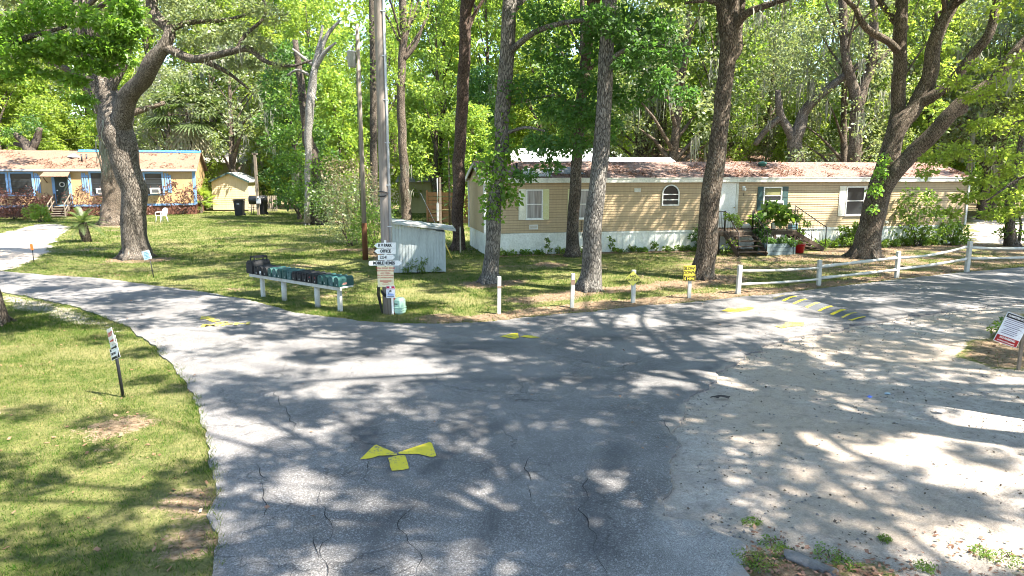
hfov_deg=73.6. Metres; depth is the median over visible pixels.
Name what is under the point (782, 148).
young maple
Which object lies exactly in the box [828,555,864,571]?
weed
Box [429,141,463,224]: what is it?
conifer
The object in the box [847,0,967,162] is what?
sweetgum tree
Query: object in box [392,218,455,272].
board shed
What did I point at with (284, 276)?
door
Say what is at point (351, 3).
sky
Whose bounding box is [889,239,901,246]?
weed
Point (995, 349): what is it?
grass
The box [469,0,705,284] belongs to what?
sweetgum tree
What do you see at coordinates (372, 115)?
slim oak
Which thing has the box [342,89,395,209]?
young maple
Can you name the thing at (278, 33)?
sweetgum tree
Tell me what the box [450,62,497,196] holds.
laurel oak
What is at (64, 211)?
front stairs
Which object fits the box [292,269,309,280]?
mailbox
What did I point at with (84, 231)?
sago palm
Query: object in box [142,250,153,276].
yard sign
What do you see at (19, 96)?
sweetgum tree
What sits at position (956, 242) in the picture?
weed
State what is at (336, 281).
door
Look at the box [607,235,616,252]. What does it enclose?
weed
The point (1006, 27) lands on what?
live oak
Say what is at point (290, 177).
young maple
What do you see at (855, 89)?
forked oak
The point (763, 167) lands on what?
fallen leaves
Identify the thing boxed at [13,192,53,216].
shrub
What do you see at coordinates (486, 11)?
sweetgum tree
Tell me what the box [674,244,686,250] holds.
weed
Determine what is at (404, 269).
weed
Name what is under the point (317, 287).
mailbox rack
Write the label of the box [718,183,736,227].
door
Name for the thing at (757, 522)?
weed
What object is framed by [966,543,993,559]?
weed
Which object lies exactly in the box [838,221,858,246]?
shrub
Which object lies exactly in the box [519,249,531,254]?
weed
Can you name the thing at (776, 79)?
live oak
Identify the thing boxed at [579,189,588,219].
window
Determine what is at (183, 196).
shrub
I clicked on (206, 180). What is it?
shrub
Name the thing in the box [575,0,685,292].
oak tree
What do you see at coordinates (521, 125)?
young maple
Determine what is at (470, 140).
young maple
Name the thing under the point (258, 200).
meter post
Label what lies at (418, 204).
cabin
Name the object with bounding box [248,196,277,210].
picket fence
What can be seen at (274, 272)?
door
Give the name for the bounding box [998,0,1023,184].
sweetgum tree
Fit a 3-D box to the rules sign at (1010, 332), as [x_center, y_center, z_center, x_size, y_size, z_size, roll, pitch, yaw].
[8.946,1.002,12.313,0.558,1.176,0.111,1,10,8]
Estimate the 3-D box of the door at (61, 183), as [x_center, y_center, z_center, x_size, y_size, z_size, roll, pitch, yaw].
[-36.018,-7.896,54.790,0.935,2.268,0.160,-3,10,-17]
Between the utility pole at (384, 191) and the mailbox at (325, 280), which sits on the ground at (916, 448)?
the utility pole at (384, 191)
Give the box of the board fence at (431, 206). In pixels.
[426,190,467,222]
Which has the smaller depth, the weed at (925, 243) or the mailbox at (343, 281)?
the mailbox at (343, 281)
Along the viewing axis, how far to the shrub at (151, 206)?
56.77 m
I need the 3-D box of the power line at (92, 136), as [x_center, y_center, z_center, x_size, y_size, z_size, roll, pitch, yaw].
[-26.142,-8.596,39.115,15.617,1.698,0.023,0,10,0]
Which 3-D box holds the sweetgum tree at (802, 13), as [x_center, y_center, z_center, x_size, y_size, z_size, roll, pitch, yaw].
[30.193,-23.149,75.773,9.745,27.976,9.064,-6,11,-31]
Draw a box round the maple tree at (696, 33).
[665,0,778,157]
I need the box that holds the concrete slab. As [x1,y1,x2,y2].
[784,549,838,575]
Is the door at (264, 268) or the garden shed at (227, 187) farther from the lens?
the garden shed at (227, 187)
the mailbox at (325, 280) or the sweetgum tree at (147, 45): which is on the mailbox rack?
the mailbox at (325, 280)
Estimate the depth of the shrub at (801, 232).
31.87 m
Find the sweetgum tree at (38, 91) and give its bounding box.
[0,19,49,149]
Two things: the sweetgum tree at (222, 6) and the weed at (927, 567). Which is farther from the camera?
the sweetgum tree at (222, 6)
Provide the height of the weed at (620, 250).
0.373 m
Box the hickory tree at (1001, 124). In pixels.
[913,0,1023,222]
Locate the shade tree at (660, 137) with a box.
[643,0,703,153]
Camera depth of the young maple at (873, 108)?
57.54 m
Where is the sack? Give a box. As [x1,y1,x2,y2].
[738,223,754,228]
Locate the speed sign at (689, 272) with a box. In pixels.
[683,265,695,280]
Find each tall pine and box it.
[363,0,426,150]
[407,0,484,209]
[572,0,625,66]
[805,0,863,92]
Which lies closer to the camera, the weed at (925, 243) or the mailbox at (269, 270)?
the mailbox at (269, 270)
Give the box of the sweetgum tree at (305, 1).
[238,0,319,201]
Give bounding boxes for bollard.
[497,276,500,313]
[570,273,574,307]
[631,270,635,302]
[687,281,691,297]
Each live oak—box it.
[0,0,192,225]
[0,0,312,260]
[133,59,223,162]
[133,64,213,150]
[150,24,287,176]
[584,34,694,158]
[598,0,783,161]
[666,31,792,161]
[705,4,836,161]
[711,33,813,152]
[731,10,865,161]
[776,0,921,161]
[806,4,929,149]
[840,0,1019,163]
[915,0,1023,219]
[924,0,1023,216]
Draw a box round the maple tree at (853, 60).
[832,22,885,117]
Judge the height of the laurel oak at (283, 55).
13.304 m
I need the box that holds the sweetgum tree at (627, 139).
[612,7,685,156]
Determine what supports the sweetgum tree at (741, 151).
on the ground at (916, 448)
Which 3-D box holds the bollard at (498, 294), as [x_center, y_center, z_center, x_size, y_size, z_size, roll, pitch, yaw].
[-0.323,0.207,17.155,0.100,1.002,0.100,0,10,-3]
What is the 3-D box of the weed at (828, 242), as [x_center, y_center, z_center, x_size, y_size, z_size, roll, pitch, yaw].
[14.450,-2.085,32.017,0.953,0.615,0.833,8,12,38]
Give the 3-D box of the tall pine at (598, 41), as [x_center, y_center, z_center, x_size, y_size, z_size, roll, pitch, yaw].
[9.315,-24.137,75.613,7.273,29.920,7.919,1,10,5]
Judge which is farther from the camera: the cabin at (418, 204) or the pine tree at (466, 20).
the cabin at (418, 204)
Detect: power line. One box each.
[0,122,189,146]
[1,62,344,118]
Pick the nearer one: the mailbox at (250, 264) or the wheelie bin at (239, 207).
the mailbox at (250, 264)
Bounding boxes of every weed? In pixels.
[396,262,414,273]
[412,257,427,273]
[430,264,443,272]
[503,249,517,255]
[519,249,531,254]
[533,249,544,254]
[544,237,552,253]
[555,246,565,253]
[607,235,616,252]
[611,248,626,252]
[625,244,637,251]
[637,246,648,251]
[650,241,658,251]
[662,245,674,251]
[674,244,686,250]
[686,245,696,250]
[731,545,762,568]
[741,514,762,527]
[748,554,778,572]
[756,533,786,550]
[772,543,794,558]
[811,238,830,247]
[812,541,849,565]
[827,238,840,247]
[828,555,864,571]
[841,237,853,247]
[877,533,892,544]
[881,239,890,247]
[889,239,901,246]
[896,235,914,245]
[912,235,929,245]
[912,559,938,574]
[927,235,938,244]
[939,234,960,244]
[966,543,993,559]
[986,549,1022,570]
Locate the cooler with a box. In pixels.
[788,221,798,229]
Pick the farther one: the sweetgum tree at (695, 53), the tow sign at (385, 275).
the sweetgum tree at (695, 53)
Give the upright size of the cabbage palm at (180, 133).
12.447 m
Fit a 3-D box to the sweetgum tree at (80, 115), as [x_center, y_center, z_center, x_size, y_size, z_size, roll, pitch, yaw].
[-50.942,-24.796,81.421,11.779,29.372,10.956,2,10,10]
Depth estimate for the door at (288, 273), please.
18.42 m
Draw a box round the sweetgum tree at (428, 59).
[420,0,477,158]
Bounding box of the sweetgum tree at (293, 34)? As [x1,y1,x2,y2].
[270,0,351,176]
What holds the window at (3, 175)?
in the house at (20, 173)
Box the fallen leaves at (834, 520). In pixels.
[672,309,1023,570]
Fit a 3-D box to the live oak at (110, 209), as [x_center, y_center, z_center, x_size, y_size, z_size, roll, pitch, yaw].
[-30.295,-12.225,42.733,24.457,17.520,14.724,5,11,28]
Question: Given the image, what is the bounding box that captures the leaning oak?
[261,40,344,224]
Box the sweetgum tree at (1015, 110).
[996,2,1023,178]
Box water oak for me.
[634,0,824,280]
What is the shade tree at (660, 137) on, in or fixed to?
on the ground at (916, 448)
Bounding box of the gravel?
[674,306,1023,572]
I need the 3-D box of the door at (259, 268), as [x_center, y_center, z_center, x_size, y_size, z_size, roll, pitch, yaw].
[-7.076,-0.481,19.229,0.176,0.252,0.048,7,12,35]
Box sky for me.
[55,0,1012,173]
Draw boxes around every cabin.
[395,172,432,212]
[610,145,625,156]
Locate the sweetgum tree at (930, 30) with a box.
[906,0,984,113]
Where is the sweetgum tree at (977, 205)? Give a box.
[967,0,1023,207]
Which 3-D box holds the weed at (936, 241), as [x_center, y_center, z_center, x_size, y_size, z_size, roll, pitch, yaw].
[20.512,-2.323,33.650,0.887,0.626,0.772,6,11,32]
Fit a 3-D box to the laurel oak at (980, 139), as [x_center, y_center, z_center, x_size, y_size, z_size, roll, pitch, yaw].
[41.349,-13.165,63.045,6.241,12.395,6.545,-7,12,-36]
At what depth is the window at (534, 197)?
29.34 m
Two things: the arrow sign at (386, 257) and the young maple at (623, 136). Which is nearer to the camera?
the arrow sign at (386, 257)
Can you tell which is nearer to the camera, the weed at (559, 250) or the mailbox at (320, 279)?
the mailbox at (320, 279)
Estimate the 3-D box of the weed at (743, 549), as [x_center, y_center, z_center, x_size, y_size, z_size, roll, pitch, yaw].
[2.160,2.471,6.265,0.294,0.126,0.335,0,10,0]
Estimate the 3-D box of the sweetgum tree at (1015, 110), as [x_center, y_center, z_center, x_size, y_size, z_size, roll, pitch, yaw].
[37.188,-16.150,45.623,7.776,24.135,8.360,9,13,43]
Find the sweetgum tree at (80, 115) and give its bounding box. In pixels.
[36,19,124,150]
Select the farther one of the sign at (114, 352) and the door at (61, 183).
the door at (61, 183)
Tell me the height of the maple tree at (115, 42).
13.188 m
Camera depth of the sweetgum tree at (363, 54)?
84.97 m
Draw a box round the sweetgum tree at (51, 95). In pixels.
[16,64,66,138]
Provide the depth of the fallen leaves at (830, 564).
6.21 m
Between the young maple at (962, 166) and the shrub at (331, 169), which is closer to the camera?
the shrub at (331, 169)
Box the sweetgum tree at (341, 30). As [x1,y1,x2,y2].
[311,16,354,169]
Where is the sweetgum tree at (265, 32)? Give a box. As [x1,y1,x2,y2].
[217,0,295,192]
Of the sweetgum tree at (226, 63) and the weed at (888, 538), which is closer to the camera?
the weed at (888, 538)
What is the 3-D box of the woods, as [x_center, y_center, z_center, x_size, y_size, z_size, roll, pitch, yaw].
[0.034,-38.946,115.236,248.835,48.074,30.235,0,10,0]
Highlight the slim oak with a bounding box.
[333,0,397,221]
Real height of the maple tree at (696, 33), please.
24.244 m
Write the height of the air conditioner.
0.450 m
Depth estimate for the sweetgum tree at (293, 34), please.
63.57 m
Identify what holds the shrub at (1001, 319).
on the ground at (916, 448)
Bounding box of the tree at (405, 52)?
[332,0,442,226]
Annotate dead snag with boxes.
[287,19,340,225]
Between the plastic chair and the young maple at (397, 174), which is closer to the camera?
the plastic chair
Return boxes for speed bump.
[774,295,881,320]
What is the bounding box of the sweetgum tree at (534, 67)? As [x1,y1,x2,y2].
[496,13,550,132]
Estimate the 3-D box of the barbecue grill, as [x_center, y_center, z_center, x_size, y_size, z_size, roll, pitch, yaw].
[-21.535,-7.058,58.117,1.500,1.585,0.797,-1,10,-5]
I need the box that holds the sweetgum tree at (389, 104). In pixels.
[355,4,423,165]
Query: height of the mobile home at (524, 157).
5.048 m
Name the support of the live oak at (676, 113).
on the ground at (916, 448)
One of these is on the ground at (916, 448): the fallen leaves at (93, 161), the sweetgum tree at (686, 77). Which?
the sweetgum tree at (686, 77)
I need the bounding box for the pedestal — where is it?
[394,297,406,314]
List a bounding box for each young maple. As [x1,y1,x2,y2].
[4,94,69,150]
[57,115,94,150]
[72,114,98,150]
[175,105,223,199]
[245,106,284,204]
[257,107,303,207]
[276,137,304,205]
[302,63,369,204]
[320,84,369,207]
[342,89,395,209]
[391,90,445,206]
[392,98,444,190]
[438,113,454,191]
[441,100,493,215]
[444,94,494,205]
[510,63,543,147]
[535,95,585,148]
[612,81,634,154]
[768,97,829,161]
[770,78,829,152]
[819,93,848,153]
[847,75,908,158]
[914,104,974,196]
[948,114,983,200]
[977,92,1023,206]
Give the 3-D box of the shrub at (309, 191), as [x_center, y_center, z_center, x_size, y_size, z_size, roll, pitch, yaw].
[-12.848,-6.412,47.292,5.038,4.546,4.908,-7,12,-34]
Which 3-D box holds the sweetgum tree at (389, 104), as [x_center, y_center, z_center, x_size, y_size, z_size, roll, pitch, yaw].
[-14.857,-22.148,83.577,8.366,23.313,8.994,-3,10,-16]
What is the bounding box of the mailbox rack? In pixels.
[249,274,352,311]
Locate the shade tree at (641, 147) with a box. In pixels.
[629,2,691,156]
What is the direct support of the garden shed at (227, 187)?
on the ground at (916, 448)
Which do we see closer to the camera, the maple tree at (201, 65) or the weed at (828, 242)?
the weed at (828, 242)
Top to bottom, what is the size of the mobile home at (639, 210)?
4.049 m
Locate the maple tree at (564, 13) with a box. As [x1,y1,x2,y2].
[521,0,641,148]
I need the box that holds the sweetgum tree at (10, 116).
[0,64,26,149]
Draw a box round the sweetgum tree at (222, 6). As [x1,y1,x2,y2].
[171,0,257,148]
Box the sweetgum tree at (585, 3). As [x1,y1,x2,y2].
[548,0,624,140]
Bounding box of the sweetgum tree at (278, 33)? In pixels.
[242,28,293,144]
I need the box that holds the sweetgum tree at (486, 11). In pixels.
[443,0,536,148]
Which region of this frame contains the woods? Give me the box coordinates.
[52,0,1003,156]
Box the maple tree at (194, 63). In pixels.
[159,0,227,141]
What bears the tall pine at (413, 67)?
on the ground at (916, 448)
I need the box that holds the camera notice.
[386,286,394,297]
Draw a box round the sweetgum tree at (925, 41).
[874,0,980,167]
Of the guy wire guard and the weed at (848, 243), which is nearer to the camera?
the guy wire guard
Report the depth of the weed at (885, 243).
32.28 m
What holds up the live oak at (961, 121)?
on the ground at (916, 448)
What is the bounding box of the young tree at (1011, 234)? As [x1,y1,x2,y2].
[984,129,1023,246]
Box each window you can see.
[0,172,9,195]
[8,172,35,195]
[88,171,100,195]
[142,172,164,194]
[525,189,543,219]
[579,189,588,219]
[661,184,679,205]
[762,187,782,209]
[844,186,865,215]
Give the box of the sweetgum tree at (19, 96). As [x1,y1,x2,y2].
[6,15,57,128]
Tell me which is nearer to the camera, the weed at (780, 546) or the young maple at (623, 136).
the weed at (780, 546)
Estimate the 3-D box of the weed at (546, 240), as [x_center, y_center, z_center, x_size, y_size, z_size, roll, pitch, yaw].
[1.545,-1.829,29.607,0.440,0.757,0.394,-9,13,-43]
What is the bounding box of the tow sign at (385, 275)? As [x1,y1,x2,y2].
[376,266,394,286]
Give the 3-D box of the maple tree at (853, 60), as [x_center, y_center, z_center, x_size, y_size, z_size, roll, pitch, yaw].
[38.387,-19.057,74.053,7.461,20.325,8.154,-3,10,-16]
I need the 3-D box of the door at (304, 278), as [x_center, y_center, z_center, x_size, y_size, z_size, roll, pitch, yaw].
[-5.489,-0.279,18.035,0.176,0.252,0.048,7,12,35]
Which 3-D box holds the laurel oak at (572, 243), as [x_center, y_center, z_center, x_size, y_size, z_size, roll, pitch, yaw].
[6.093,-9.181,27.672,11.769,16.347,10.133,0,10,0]
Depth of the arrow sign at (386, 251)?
16.70 m
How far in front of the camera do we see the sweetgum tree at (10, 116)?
77.52 m
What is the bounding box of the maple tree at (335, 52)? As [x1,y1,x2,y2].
[268,0,356,147]
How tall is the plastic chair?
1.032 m
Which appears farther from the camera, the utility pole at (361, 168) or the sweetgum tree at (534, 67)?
the sweetgum tree at (534, 67)
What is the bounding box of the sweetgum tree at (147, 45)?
[118,0,186,149]
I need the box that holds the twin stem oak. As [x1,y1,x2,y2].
[799,0,1023,259]
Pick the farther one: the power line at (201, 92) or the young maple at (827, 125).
the young maple at (827, 125)
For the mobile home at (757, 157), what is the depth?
57.12 m
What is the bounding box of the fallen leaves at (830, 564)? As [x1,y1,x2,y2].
[740,524,1023,575]
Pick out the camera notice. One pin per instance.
(390, 291)
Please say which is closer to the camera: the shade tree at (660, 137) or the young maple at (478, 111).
the young maple at (478, 111)
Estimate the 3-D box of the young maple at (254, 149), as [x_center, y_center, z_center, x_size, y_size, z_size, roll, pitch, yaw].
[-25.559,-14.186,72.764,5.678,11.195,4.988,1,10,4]
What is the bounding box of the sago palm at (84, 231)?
[55,206,107,241]
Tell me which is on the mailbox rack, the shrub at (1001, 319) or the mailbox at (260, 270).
the mailbox at (260, 270)
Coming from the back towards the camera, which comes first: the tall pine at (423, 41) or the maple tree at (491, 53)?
the maple tree at (491, 53)
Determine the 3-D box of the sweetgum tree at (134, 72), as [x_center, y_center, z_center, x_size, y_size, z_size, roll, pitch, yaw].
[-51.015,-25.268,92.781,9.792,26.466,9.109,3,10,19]
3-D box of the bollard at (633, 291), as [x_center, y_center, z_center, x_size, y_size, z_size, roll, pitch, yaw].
[3.303,-0.016,18.616,0.100,0.956,0.100,-2,10,-10]
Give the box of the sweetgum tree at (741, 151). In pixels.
[690,0,770,161]
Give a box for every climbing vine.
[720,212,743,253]
[752,213,771,250]
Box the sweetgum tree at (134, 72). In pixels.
[109,30,161,145]
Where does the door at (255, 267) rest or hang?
in the mailbox at (255, 270)
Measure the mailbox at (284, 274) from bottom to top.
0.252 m
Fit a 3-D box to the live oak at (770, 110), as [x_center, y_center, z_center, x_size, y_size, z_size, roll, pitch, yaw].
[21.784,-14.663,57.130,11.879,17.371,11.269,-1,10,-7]
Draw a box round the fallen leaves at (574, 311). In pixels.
[0,239,1022,574]
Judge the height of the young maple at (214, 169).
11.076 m
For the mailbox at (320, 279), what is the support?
on the mailbox rack
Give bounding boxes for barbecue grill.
[248,195,267,213]
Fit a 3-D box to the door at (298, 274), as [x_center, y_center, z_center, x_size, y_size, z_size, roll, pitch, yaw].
[-5.665,-0.301,18.168,0.176,0.252,0.048,7,12,35]
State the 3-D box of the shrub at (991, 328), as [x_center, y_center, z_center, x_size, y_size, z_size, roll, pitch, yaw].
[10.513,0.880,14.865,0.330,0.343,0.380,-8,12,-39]
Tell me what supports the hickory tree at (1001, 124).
on the ground at (916, 448)
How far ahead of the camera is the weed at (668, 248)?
30.74 m
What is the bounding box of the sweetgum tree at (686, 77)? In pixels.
[639,1,700,148]
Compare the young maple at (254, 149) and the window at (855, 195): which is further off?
the young maple at (254, 149)
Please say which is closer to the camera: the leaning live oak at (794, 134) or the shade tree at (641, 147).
the leaning live oak at (794, 134)
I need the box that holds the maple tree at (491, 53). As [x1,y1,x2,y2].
[475,0,542,132]
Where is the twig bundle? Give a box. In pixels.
[710,395,729,397]
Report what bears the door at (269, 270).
in the mailbox at (269, 270)
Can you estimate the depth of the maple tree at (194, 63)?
79.30 m
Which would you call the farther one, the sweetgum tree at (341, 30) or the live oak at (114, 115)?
the sweetgum tree at (341, 30)
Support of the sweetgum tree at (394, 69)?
on the ground at (916, 448)
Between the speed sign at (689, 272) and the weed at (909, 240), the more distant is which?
the weed at (909, 240)
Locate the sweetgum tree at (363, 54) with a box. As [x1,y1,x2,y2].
[345,47,393,165]
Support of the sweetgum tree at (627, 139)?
on the ground at (916, 448)
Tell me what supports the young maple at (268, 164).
on the ground at (916, 448)
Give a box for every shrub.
[0,185,39,219]
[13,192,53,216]
[20,202,51,221]
[57,184,101,215]
[147,186,158,213]
[157,179,203,213]
[202,177,211,210]
[290,163,360,221]
[300,171,393,245]
[319,151,380,230]
[346,196,403,252]
[687,224,697,248]
[788,212,811,242]
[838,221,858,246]
[890,181,957,245]
[935,218,973,244]
[986,320,1000,335]
[991,315,1023,334]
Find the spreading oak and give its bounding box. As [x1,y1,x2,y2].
[0,113,51,149]
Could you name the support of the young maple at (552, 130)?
on the ground at (916, 448)
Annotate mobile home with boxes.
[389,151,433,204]
[465,161,975,254]
[511,148,591,161]
[748,153,870,161]
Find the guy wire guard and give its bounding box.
[423,199,451,257]
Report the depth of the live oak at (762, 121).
55.72 m
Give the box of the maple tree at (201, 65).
[197,8,241,143]
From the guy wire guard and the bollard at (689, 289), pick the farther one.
the guy wire guard
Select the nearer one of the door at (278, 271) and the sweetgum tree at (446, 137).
the door at (278, 271)
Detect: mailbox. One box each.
[246,255,270,273]
[254,264,271,274]
[258,265,275,275]
[263,265,280,275]
[267,266,285,276]
[272,267,290,277]
[277,267,294,277]
[282,268,299,278]
[286,269,304,279]
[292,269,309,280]
[296,270,314,281]
[302,271,319,281]
[307,271,325,282]
[312,272,330,283]
[317,273,335,284]
[323,274,341,285]
[328,274,347,286]
[334,275,353,286]
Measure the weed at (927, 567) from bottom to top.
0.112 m
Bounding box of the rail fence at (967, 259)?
[735,241,1023,293]
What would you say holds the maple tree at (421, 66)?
on the ground at (916, 448)
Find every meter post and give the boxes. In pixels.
[252,153,260,214]
[436,177,441,223]
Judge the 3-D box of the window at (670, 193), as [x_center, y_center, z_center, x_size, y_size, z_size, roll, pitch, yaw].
[7.109,-4.159,30.640,0.838,0.939,0.070,-2,10,-12]
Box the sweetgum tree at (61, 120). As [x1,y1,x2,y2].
[0,14,87,150]
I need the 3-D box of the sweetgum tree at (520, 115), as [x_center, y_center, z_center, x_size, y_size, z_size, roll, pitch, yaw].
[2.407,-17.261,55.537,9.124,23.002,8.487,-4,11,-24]
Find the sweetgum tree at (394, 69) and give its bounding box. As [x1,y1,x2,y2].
[348,2,416,206]
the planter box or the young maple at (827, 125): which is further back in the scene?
the young maple at (827, 125)
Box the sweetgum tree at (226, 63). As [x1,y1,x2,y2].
[196,0,271,144]
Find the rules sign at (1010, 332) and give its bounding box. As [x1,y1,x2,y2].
[993,312,1023,369]
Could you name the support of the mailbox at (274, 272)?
on the mailbox rack
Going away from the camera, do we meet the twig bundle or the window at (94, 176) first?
the twig bundle
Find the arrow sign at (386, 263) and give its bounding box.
[369,260,401,265]
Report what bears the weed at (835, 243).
on the ground at (916, 448)
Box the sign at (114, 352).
[107,327,124,397]
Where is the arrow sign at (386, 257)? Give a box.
[378,255,394,259]
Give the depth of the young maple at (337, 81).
53.62 m
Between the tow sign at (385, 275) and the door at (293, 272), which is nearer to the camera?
the tow sign at (385, 275)
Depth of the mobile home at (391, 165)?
75.37 m
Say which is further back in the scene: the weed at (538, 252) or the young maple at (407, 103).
the young maple at (407, 103)
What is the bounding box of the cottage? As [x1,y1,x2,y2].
[639,148,747,161]
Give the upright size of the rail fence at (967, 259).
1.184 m
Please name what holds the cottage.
on the ground at (916, 448)
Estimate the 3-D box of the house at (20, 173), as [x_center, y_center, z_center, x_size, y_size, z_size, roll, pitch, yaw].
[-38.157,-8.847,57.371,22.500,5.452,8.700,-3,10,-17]
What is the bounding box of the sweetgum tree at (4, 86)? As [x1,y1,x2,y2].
[0,57,67,149]
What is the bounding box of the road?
[0,267,1023,575]
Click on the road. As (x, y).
(524, 455)
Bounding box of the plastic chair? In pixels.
[155,208,167,222]
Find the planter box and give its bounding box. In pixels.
[757,242,795,255]
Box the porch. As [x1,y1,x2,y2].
[717,205,826,256]
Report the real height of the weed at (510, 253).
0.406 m
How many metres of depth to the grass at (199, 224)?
38.50 m
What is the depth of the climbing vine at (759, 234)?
29.76 m
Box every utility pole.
[355,24,367,259]
[374,0,394,314]
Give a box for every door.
[54,177,69,203]
[246,260,252,273]
[254,266,257,274]
[258,266,262,275]
[263,267,267,275]
[267,268,271,276]
[272,268,276,277]
[277,269,281,277]
[282,270,286,278]
[286,270,291,279]
[292,271,295,280]
[296,272,301,281]
[302,273,306,281]
[307,273,311,282]
[312,274,316,283]
[317,275,322,284]
[323,276,327,285]
[328,276,333,286]
[334,277,338,286]
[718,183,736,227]
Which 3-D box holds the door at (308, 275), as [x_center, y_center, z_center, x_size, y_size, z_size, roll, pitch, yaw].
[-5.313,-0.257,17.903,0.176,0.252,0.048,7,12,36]
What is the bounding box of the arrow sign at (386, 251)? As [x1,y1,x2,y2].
[375,248,395,253]
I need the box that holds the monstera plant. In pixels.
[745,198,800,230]
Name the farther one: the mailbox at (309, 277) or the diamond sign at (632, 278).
the diamond sign at (632, 278)
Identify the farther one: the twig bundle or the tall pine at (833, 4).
the tall pine at (833, 4)
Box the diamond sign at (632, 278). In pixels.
[625,271,640,285]
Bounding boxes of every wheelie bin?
[232,199,245,215]
[255,200,268,214]
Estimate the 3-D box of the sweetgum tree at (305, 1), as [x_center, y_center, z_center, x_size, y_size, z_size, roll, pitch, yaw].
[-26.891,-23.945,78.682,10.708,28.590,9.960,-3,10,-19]
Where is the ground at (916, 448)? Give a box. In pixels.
[0,180,1023,575]
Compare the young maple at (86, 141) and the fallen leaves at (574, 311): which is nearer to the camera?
the fallen leaves at (574, 311)
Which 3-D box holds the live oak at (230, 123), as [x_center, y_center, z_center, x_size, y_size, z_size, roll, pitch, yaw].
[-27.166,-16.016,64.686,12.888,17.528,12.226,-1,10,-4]
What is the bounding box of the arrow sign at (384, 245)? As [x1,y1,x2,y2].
[374,242,395,247]
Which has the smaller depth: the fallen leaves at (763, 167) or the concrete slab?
the concrete slab
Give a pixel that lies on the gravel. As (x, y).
(719, 514)
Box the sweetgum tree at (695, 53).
[674,8,714,116]
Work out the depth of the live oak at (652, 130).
54.13 m
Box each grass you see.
[0,211,557,258]
[0,251,1023,330]
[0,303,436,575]
[956,328,1023,369]
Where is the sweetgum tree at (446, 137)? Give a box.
[391,0,478,213]
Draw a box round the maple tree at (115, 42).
[0,0,153,326]
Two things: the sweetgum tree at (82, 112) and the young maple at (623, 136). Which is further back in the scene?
the sweetgum tree at (82, 112)
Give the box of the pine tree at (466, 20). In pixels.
[418,0,492,250]
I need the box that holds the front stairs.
[47,193,71,217]
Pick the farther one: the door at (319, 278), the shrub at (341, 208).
the shrub at (341, 208)
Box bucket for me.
[795,243,805,253]
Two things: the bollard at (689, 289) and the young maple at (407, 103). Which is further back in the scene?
the young maple at (407, 103)
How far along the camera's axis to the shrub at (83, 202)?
54.76 m
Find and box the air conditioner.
[150,188,160,193]
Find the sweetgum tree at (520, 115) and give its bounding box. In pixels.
[488,0,587,147]
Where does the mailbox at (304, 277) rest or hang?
on the mailbox rack
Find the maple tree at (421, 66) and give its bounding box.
[416,27,475,196]
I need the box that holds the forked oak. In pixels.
[769,0,912,161]
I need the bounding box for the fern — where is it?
[756,235,798,247]
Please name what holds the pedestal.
on the ground at (916, 448)
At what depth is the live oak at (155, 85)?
66.95 m
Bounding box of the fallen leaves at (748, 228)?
[718,227,792,230]
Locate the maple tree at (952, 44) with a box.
[907,2,1021,156]
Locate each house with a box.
[0,150,207,217]
[202,145,281,204]
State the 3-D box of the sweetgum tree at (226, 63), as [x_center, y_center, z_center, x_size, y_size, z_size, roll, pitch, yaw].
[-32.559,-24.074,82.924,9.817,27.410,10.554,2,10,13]
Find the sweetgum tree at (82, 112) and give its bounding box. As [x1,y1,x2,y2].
[68,16,147,143]
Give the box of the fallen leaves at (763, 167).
[482,160,967,176]
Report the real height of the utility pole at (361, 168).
9.212 m
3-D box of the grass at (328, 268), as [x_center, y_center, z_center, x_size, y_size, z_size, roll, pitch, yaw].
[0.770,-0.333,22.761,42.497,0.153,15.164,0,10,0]
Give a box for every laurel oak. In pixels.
[250,39,345,219]
[251,102,297,205]
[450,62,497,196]
[520,0,620,257]
[949,96,994,199]
[970,78,1023,213]
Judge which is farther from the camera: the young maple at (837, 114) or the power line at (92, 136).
the young maple at (837, 114)
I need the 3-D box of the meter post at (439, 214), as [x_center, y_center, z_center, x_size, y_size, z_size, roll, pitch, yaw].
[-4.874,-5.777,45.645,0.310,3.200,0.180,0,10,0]
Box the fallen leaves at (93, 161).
[0,150,194,168]
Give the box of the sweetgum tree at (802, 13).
[746,0,821,118]
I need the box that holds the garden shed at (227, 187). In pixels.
[208,172,259,210]
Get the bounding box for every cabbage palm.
[135,75,229,158]
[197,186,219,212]
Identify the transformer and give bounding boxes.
[345,46,356,67]
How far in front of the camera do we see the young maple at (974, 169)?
62.84 m
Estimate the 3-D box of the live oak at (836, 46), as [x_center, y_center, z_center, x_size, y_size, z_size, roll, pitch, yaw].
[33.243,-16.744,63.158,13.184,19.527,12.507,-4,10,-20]
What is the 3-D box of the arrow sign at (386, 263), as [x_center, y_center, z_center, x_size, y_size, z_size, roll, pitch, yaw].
[-3.100,-0.613,16.759,0.815,0.122,0.025,0,10,0]

